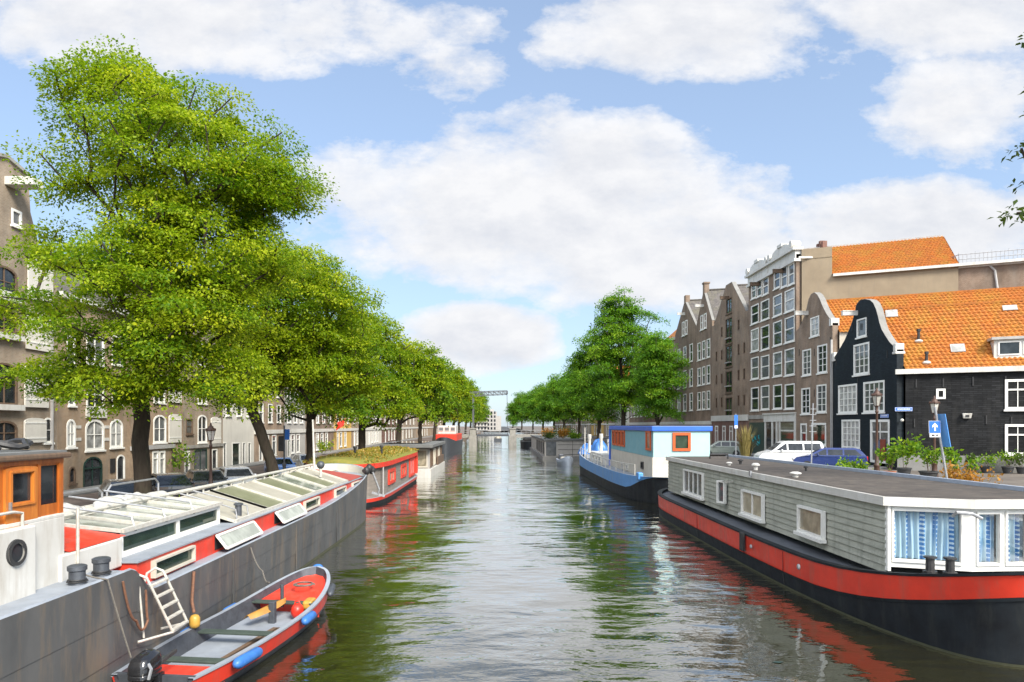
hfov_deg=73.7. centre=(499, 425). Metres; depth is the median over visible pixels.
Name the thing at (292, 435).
window
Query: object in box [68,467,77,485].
window
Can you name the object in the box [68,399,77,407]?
window
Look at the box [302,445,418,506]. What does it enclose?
houseboat
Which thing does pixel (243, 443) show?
window
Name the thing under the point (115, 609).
mooring rope
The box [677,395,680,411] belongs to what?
window
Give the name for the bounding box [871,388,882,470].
street lamp
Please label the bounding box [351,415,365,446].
canal house
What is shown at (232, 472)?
parked car
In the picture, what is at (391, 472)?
window
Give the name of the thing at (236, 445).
door
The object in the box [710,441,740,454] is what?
parked car
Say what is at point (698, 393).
window
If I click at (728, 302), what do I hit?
loading door
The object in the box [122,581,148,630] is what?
rope
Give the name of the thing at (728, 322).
loading door
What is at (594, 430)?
canal house
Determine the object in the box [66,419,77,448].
window
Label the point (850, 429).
window
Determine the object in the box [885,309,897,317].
roof window
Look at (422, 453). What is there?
window
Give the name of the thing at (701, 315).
window
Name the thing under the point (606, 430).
canal house
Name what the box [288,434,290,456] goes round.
door
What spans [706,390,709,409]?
window
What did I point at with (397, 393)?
elm tree
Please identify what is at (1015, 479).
street
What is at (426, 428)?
canal house
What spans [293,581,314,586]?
rope coil
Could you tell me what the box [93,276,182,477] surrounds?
warehouse
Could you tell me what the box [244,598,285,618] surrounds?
folded awning
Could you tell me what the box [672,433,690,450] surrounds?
window
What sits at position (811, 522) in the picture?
window
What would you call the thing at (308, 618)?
fender
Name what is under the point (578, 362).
elm tree
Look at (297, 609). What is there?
buoy
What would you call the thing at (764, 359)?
window
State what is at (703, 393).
window
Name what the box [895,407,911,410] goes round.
street name sign
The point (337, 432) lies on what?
door
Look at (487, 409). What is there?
elm tree
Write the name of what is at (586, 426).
canal house
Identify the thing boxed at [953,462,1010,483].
shrub
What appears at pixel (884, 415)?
street name sign
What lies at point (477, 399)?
elm tree
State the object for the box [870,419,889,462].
door
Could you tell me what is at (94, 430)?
window
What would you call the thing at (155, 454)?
window
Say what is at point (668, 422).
canal house
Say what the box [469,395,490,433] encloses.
elm tree
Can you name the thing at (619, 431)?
window
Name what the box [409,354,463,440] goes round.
elm tree
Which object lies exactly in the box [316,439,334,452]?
shrub
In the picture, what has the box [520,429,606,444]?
quay wall
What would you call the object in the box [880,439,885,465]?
door leaf
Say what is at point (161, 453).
window
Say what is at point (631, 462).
houseboat
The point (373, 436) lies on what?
canal house
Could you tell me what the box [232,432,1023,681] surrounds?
water
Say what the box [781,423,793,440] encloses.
shop window
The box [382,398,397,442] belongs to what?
canal house
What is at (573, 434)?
roof shrub
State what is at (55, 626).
barge
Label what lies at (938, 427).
sign pole
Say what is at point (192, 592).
fender rope
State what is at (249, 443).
window
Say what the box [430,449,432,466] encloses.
window
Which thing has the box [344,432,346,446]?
window
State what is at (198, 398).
window
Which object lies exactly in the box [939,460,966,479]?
shrub
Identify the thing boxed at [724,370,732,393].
loading door
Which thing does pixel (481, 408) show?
elm tree
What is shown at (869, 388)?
window
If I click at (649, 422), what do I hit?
canal house
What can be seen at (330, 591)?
fender
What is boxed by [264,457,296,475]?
parked car
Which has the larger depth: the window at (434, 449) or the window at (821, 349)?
the window at (434, 449)
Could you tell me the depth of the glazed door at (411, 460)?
60.94 m
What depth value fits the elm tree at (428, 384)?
93.90 m
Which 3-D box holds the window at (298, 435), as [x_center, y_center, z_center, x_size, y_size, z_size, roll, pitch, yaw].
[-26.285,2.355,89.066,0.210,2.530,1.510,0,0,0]
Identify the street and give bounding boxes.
[63,426,478,505]
[506,426,1023,486]
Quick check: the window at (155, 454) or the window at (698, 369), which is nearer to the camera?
the window at (155, 454)
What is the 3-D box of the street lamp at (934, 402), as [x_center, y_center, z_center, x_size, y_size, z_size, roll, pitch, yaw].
[24.200,0.675,38.000,0.577,4.650,0.560,0,0,0]
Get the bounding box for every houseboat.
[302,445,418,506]
[374,441,444,477]
[530,435,586,459]
[579,426,712,503]
[658,453,1023,667]
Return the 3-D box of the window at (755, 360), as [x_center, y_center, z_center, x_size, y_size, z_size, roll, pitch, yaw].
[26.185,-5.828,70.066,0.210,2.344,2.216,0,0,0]
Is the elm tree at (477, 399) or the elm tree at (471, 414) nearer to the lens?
the elm tree at (477, 399)
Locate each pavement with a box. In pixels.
[63,435,432,497]
[582,434,887,468]
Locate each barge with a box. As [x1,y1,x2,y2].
[0,420,384,681]
[435,426,462,453]
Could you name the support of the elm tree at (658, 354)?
on the street at (1015, 479)
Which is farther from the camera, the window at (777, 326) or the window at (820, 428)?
the window at (777, 326)
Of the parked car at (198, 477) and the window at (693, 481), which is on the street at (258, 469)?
the parked car at (198, 477)
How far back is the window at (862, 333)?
49.47 m
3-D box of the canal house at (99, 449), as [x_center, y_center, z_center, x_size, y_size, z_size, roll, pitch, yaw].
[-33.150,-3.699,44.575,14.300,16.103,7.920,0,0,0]
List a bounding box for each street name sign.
[880,414,888,417]
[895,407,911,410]
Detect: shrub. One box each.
[167,440,197,472]
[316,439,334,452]
[538,427,553,436]
[541,430,556,438]
[553,426,574,437]
[554,427,569,438]
[567,429,582,438]
[827,456,851,467]
[845,455,868,469]
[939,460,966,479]
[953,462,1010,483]
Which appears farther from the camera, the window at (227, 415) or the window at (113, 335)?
the window at (227, 415)
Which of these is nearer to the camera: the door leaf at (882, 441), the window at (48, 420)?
the window at (48, 420)
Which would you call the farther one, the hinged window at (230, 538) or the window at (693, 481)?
the window at (693, 481)
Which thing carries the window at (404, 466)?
in the houseboat at (396, 468)
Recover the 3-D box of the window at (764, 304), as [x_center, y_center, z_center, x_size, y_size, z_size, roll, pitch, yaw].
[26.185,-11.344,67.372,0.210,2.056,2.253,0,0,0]
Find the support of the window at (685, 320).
in the canal house at (685, 337)
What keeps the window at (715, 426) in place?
in the warehouse at (730, 363)
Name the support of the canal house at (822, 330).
on the street at (1015, 479)
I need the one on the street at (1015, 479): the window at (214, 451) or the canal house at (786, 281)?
the canal house at (786, 281)
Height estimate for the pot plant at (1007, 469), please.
1.511 m
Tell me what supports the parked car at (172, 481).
on the street at (258, 469)
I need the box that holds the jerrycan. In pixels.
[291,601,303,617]
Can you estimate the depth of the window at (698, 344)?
89.68 m
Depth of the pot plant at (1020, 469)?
41.59 m
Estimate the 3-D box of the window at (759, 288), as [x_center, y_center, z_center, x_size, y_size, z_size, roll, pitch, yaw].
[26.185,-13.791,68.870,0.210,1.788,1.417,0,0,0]
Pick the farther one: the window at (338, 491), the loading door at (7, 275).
the loading door at (7, 275)
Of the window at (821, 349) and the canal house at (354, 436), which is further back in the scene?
the canal house at (354, 436)
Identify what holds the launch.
on the water
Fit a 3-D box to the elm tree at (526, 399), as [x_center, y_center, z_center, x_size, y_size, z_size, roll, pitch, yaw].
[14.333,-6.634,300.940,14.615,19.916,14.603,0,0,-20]
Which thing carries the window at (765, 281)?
in the canal house at (786, 281)
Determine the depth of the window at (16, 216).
37.15 m
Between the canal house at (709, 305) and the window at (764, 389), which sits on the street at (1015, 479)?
the canal house at (709, 305)
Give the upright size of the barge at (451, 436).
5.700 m
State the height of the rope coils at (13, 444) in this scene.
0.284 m
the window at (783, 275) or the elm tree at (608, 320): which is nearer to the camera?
the window at (783, 275)
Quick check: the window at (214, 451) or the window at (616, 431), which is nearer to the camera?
the window at (616, 431)
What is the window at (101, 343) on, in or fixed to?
in the canal house at (99, 449)
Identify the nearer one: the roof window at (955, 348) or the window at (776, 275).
the roof window at (955, 348)
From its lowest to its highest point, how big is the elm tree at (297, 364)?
16.282 m
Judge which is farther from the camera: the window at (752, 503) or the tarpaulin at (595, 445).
the tarpaulin at (595, 445)
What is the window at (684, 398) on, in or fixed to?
in the canal house at (685, 337)
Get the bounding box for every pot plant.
[874,439,900,472]
[891,431,924,473]
[916,446,941,476]
[940,446,982,479]
[963,453,978,471]
[974,451,997,472]
[995,449,1020,473]
[1007,452,1023,473]
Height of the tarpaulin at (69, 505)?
0.372 m
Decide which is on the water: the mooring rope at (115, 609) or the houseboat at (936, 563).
the houseboat at (936, 563)
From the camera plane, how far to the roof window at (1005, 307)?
45.27 m
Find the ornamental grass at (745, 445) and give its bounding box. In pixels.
[736,425,758,456]
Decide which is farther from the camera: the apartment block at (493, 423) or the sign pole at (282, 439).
the apartment block at (493, 423)
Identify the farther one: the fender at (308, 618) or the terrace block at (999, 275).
the terrace block at (999, 275)
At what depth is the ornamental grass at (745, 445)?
55.76 m
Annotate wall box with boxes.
[962,413,971,417]
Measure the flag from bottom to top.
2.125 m
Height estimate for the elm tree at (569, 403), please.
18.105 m
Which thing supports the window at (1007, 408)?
in the canal house at (956, 360)
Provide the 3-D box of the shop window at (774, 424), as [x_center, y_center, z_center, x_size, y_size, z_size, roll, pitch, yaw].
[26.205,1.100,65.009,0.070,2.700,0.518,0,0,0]
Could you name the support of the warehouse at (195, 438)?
on the street at (258, 469)
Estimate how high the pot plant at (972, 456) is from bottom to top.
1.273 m
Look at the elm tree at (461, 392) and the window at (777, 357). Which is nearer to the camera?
the window at (777, 357)
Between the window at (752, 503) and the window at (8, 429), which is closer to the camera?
the window at (752, 503)
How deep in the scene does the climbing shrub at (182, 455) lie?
54.58 m
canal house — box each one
[53,264,129,489]
[219,319,283,461]
[223,350,253,465]
[284,389,305,456]
[305,407,334,453]
[334,413,351,449]
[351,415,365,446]
[366,401,381,444]
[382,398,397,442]
[401,413,416,439]
[416,415,430,437]
[431,417,442,435]
[555,420,567,431]
[568,418,577,433]
[580,414,590,434]
[591,418,603,436]
[603,366,629,436]
[614,404,628,425]
[629,346,643,425]
[643,395,655,425]
[660,329,676,425]
[674,295,701,425]
[695,282,724,444]
[744,235,1023,452]
[794,286,1023,446]
[832,299,1023,472]
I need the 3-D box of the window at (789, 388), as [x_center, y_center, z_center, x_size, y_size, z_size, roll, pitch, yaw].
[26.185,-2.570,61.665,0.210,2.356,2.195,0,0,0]
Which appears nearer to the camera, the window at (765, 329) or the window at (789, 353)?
the window at (789, 353)
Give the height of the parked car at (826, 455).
1.470 m
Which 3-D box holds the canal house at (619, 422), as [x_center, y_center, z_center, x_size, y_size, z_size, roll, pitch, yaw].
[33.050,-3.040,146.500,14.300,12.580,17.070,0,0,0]
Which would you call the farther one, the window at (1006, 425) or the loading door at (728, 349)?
the loading door at (728, 349)
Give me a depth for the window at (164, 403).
53.02 m
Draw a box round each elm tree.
[0,33,340,493]
[168,239,398,476]
[264,295,388,464]
[319,305,429,448]
[383,337,455,440]
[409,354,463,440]
[426,364,476,440]
[441,373,477,425]
[452,378,483,425]
[458,384,481,431]
[464,393,488,433]
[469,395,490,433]
[474,395,491,427]
[503,403,520,427]
[506,391,527,431]
[517,388,545,431]
[524,382,547,430]
[532,377,562,433]
[536,369,583,427]
[549,363,609,436]
[560,329,633,438]
[576,285,670,425]
[629,328,690,425]
[988,32,1023,226]
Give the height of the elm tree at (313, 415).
16.981 m
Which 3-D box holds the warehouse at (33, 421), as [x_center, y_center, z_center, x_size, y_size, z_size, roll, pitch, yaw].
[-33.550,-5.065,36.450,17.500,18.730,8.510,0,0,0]
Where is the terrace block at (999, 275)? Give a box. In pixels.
[953,249,1023,290]
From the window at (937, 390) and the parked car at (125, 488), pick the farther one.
the window at (937, 390)
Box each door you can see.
[0,265,17,291]
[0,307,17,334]
[0,362,17,404]
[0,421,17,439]
[83,457,102,486]
[184,451,189,471]
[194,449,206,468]
[232,442,239,464]
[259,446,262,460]
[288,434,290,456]
[337,432,338,449]
[409,457,414,476]
[546,442,555,455]
[724,317,732,345]
[724,344,732,368]
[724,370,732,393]
[725,297,731,315]
[725,397,731,414]
[749,422,763,452]
[800,423,806,440]
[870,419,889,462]
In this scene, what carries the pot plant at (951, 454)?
on the crate
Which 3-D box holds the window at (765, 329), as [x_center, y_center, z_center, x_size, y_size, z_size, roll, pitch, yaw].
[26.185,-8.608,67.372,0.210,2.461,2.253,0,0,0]
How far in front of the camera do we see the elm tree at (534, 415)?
246.40 m
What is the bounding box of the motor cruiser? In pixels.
[494,436,501,441]
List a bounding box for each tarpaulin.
[63,503,85,512]
[93,491,166,506]
[578,443,591,453]
[591,439,606,450]
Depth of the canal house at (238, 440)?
68.48 m
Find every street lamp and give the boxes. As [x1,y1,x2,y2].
[205,423,215,482]
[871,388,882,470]
[929,396,939,476]
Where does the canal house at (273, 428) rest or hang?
on the street at (258, 469)
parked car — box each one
[98,478,153,498]
[151,472,194,496]
[186,468,229,491]
[218,466,256,484]
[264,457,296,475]
[291,454,316,465]
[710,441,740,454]
[753,441,822,460]
[791,447,867,466]
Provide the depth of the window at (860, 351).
49.53 m
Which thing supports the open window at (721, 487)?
in the houseboat at (936, 563)
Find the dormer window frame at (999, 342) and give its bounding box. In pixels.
[998,341,1020,354]
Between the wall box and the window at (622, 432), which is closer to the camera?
the wall box
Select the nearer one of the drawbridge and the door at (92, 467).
the door at (92, 467)
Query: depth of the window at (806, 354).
58.40 m
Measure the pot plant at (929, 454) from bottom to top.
1.539 m
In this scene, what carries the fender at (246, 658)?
attached to the open motorboat
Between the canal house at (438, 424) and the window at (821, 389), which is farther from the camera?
the canal house at (438, 424)
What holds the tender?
on the water
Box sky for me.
[0,0,1023,427]
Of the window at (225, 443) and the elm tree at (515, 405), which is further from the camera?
the elm tree at (515, 405)
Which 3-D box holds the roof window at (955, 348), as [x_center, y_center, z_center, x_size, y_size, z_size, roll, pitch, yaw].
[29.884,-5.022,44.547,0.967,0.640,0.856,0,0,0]
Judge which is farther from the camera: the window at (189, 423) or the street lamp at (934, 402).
the window at (189, 423)
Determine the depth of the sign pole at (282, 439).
44.95 m
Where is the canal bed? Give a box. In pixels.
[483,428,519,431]
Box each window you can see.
[10,208,22,230]
[43,418,54,444]
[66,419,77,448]
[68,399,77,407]
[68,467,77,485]
[84,419,105,452]
[86,334,104,366]
[86,385,104,407]
[109,419,124,448]
[111,335,120,366]
[116,455,124,478]
[151,545,195,577]
[152,451,158,472]
[153,374,166,404]
[153,415,167,443]
[159,451,164,472]
[185,419,193,434]
[197,398,207,404]
[197,415,207,443]
[212,449,217,467]
[216,521,262,548]
[223,442,226,465]
[226,405,232,416]
[237,407,242,416]
[242,442,245,463]
[248,442,250,462]
[259,403,264,422]
[268,404,273,422]
[272,435,276,455]
[275,503,306,522]
[277,405,280,422]
[291,434,295,453]
[297,434,300,452]
[303,496,319,510]
[316,433,318,450]
[325,433,327,446]
[334,486,346,497]
[340,432,342,446]
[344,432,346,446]
[388,467,395,484]
[401,463,406,477]
[415,455,417,472]
[416,449,427,466]
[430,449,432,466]
[433,448,435,465]
[612,430,614,444]
[615,430,617,445]
[618,430,620,445]
[621,430,624,446]
[645,431,650,450]
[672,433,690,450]
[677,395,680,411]
[681,469,704,500]
[683,346,685,361]
[683,394,686,411]
[684,320,687,335]
[689,343,692,362]
[689,368,692,386]
[689,393,692,410]
[697,342,700,361]
[697,367,700,386]
[697,392,700,410]
[699,315,702,331]
[701,340,705,359]
[701,366,705,385]
[702,391,705,409]
[703,313,706,329]
[706,338,709,358]
[706,365,709,384]
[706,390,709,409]
[715,426,717,441]
[716,480,726,503]
[722,426,725,440]
[729,426,732,440]
[738,489,765,523]
[750,286,755,300]
[750,303,758,325]
[750,327,758,352]
[750,356,758,380]
[750,387,758,411]
[756,280,761,298]
[760,298,769,322]
[760,324,769,351]
[760,355,769,379]
[760,385,769,410]
[761,276,768,296]
[766,423,770,449]
[772,293,781,318]
[772,320,781,347]
[772,351,781,377]
[772,384,781,409]
[773,273,780,290]
[773,423,775,444]
[780,267,787,289]
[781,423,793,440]
[783,287,794,313]
[783,315,794,344]
[783,347,794,376]
[783,383,794,409]
[787,262,794,286]
[793,505,826,543]
[800,388,809,414]
[801,348,811,376]
[809,315,819,338]
[811,423,826,446]
[815,384,826,413]
[816,344,827,374]
[837,383,857,414]
[841,419,860,449]
[852,342,869,376]
[855,317,866,339]
[861,380,884,413]
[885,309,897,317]
[936,389,945,398]
[950,344,965,352]
[1002,305,1017,310]
[1003,379,1023,410]
[1005,424,1023,456]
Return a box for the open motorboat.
[111,566,329,681]
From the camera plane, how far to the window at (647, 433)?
48.39 m
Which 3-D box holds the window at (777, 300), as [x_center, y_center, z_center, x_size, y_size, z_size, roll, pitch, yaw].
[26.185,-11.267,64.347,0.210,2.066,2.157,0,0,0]
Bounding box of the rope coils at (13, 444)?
[0,438,33,449]
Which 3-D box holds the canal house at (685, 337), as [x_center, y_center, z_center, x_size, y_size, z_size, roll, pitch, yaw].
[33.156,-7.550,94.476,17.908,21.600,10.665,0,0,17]
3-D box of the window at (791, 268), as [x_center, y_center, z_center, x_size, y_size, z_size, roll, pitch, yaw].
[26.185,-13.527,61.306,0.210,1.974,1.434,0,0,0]
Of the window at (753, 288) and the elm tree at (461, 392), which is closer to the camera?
the window at (753, 288)
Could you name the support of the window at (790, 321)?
in the canal house at (786, 281)
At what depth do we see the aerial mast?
38.57 m
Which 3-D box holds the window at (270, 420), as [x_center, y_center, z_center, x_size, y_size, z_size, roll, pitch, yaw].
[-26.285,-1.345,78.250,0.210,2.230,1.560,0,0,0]
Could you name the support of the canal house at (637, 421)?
on the street at (1015, 479)
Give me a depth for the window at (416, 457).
64.06 m
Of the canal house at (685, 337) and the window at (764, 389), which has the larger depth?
the canal house at (685, 337)
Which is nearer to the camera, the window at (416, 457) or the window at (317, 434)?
the window at (416, 457)
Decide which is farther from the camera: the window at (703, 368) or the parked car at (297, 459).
the window at (703, 368)
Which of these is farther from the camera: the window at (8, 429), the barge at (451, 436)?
the barge at (451, 436)
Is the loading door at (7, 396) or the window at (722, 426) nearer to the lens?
the loading door at (7, 396)
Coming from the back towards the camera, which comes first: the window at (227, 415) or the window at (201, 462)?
the window at (227, 415)
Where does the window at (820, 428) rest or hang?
in the canal house at (822, 330)
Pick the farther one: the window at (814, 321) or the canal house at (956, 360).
the window at (814, 321)
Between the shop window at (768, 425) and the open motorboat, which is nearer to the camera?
the open motorboat
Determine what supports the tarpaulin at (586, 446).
on the houseboat at (631, 462)
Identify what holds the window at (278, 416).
in the canal house at (273, 428)
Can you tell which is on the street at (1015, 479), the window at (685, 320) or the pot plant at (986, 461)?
the pot plant at (986, 461)
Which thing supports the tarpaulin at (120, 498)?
on the barge at (55, 626)
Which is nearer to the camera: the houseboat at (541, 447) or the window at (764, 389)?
the window at (764, 389)
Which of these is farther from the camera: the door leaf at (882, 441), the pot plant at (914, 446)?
the door leaf at (882, 441)
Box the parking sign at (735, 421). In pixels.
[734,414,737,454]
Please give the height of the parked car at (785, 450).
1.840 m
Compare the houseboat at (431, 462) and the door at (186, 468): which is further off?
the houseboat at (431, 462)
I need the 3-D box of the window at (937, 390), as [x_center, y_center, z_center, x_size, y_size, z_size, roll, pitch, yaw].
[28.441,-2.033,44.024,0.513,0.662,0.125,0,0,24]
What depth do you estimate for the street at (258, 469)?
40.09 m
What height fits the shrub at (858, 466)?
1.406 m
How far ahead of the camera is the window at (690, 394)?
93.42 m
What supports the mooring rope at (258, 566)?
attached to the barge at (55, 626)
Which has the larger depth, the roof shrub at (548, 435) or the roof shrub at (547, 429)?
the roof shrub at (547, 429)
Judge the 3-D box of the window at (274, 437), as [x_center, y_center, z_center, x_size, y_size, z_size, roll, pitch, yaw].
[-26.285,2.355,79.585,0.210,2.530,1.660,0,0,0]
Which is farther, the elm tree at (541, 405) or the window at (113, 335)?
the elm tree at (541, 405)
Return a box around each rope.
[66,578,88,583]
[86,574,131,657]
[91,569,111,574]
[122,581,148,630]
[190,571,195,612]
[250,547,269,582]
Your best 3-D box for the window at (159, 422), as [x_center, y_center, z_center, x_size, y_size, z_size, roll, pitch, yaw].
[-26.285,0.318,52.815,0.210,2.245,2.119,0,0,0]
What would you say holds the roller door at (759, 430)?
in the canal house at (786, 281)
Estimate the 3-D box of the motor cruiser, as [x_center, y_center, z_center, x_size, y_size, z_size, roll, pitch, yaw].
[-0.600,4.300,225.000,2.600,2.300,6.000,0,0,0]
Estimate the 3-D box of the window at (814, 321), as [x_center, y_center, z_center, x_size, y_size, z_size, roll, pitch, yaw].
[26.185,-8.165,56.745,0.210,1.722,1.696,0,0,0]
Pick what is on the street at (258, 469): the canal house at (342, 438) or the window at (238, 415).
the canal house at (342, 438)
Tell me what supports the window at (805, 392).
in the canal house at (822, 330)
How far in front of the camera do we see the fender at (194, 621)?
15.59 m
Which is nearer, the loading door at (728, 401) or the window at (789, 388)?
the window at (789, 388)
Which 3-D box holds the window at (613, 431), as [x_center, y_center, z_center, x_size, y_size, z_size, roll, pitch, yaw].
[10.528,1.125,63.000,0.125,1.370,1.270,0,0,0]
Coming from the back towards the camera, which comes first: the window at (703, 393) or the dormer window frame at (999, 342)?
the window at (703, 393)
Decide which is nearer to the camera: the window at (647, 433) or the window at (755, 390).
the window at (647, 433)
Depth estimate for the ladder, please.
14.02 m
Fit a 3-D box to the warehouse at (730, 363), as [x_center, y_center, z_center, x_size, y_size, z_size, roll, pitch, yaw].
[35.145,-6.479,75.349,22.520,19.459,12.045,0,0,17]
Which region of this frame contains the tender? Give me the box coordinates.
[556,454,572,465]
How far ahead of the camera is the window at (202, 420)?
60.54 m
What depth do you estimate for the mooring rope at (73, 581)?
12.01 m
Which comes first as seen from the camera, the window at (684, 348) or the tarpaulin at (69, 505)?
the tarpaulin at (69, 505)
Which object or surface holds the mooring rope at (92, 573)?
attached to the barge at (55, 626)
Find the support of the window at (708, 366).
in the canal house at (709, 305)
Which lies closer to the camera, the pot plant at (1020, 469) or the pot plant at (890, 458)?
the pot plant at (890, 458)
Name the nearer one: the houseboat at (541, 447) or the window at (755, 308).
the window at (755, 308)
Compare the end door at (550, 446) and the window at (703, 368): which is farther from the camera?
the end door at (550, 446)
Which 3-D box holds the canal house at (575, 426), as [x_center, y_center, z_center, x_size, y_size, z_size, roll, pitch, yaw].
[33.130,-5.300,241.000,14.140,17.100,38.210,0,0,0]
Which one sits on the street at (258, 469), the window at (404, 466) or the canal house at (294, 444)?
the canal house at (294, 444)
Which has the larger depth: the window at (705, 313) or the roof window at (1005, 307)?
the window at (705, 313)
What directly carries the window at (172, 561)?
in the barge at (55, 626)
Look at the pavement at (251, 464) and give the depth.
68.24 m
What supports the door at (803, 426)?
in the canal house at (822, 330)
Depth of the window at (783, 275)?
62.92 m
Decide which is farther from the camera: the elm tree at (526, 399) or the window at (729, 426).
the elm tree at (526, 399)
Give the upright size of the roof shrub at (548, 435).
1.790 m
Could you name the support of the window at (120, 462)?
in the canal house at (99, 449)
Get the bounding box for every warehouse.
[0,153,56,449]
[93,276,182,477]
[183,324,223,471]
[711,282,748,442]
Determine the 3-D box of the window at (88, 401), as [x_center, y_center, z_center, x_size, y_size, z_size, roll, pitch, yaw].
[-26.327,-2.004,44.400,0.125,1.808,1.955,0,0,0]
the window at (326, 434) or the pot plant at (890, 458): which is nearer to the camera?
the pot plant at (890, 458)
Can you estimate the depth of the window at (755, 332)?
70.05 m
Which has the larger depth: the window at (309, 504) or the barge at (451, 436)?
the barge at (451, 436)
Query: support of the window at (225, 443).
in the canal house at (238, 440)
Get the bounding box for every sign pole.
[278,425,289,468]
[928,407,950,477]
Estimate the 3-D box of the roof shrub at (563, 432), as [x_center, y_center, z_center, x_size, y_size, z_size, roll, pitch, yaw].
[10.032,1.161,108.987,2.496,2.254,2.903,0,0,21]
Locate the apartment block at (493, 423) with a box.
[476,409,500,430]
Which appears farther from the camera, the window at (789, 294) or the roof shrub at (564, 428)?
the roof shrub at (564, 428)
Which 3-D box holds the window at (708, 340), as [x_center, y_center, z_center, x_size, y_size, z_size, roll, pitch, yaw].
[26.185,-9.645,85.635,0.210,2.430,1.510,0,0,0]
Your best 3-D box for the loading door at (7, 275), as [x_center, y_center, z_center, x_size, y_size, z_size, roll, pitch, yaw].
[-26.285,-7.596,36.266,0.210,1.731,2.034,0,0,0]
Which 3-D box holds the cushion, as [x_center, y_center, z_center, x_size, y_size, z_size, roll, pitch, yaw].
[-5.089,4.760,18.261,0.260,0.220,0.500,0,0,0]
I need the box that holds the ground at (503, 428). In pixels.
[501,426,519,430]
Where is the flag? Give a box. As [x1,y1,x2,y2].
[335,420,343,429]
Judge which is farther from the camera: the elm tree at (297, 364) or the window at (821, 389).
the window at (821, 389)
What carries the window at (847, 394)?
in the canal house at (956, 360)
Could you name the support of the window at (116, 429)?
in the canal house at (99, 449)
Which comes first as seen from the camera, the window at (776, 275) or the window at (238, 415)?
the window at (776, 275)
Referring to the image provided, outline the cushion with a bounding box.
[303,597,315,608]
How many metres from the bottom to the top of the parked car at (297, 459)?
1.470 m
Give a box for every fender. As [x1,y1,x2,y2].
[189,614,199,628]
[232,647,262,668]
[301,611,316,624]
[327,583,334,596]
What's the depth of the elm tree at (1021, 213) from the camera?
19.98 m
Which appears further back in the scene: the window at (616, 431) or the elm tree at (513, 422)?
the elm tree at (513, 422)
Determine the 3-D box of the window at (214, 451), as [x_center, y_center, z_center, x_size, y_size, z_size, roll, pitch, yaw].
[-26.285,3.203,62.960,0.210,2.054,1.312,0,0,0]
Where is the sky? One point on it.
(500, 167)
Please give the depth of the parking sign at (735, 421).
55.44 m
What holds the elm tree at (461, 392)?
on the street at (258, 469)
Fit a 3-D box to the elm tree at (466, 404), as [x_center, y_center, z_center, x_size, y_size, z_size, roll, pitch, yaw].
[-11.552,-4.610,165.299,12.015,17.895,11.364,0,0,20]
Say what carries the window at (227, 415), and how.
in the canal house at (238, 440)
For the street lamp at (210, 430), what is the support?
on the street at (258, 469)
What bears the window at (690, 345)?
in the canal house at (685, 337)
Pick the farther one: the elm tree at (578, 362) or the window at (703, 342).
the elm tree at (578, 362)
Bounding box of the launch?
[520,437,530,447]
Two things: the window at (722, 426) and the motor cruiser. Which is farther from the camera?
the motor cruiser
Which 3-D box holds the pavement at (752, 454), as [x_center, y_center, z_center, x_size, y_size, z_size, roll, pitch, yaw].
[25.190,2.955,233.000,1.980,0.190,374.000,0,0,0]
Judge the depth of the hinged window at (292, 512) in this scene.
24.20 m
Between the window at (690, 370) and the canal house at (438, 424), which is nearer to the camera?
the window at (690, 370)
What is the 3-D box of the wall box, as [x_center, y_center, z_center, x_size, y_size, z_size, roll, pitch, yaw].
[29.658,-0.603,43.316,0.513,0.320,0.256,0,0,24]
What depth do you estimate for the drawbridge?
169.06 m
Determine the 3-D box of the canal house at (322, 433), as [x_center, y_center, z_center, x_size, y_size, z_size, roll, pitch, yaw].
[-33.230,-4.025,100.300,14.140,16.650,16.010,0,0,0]
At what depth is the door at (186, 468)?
57.44 m
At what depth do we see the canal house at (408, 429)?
196.92 m
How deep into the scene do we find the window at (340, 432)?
113.37 m
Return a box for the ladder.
[137,567,188,642]
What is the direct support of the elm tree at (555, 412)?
on the street at (1015, 479)
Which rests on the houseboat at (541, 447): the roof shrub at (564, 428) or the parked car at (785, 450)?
the roof shrub at (564, 428)
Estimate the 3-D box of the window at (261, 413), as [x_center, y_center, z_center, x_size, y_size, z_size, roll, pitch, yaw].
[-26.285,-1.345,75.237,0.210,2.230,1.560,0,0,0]
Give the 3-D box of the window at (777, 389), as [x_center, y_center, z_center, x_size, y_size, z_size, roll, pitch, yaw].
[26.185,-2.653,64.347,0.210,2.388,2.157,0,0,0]
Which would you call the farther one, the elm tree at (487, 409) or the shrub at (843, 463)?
the elm tree at (487, 409)
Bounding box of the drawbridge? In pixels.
[458,390,567,446]
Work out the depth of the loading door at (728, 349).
78.32 m
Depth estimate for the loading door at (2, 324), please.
36.40 m
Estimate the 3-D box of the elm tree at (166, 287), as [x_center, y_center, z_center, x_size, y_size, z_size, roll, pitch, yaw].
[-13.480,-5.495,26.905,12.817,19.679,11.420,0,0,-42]
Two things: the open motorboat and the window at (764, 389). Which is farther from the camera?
the window at (764, 389)
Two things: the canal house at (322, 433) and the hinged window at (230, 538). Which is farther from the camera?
the canal house at (322, 433)
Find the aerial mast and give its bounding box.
[809,403,815,462]
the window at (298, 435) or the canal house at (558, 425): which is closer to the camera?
the window at (298, 435)

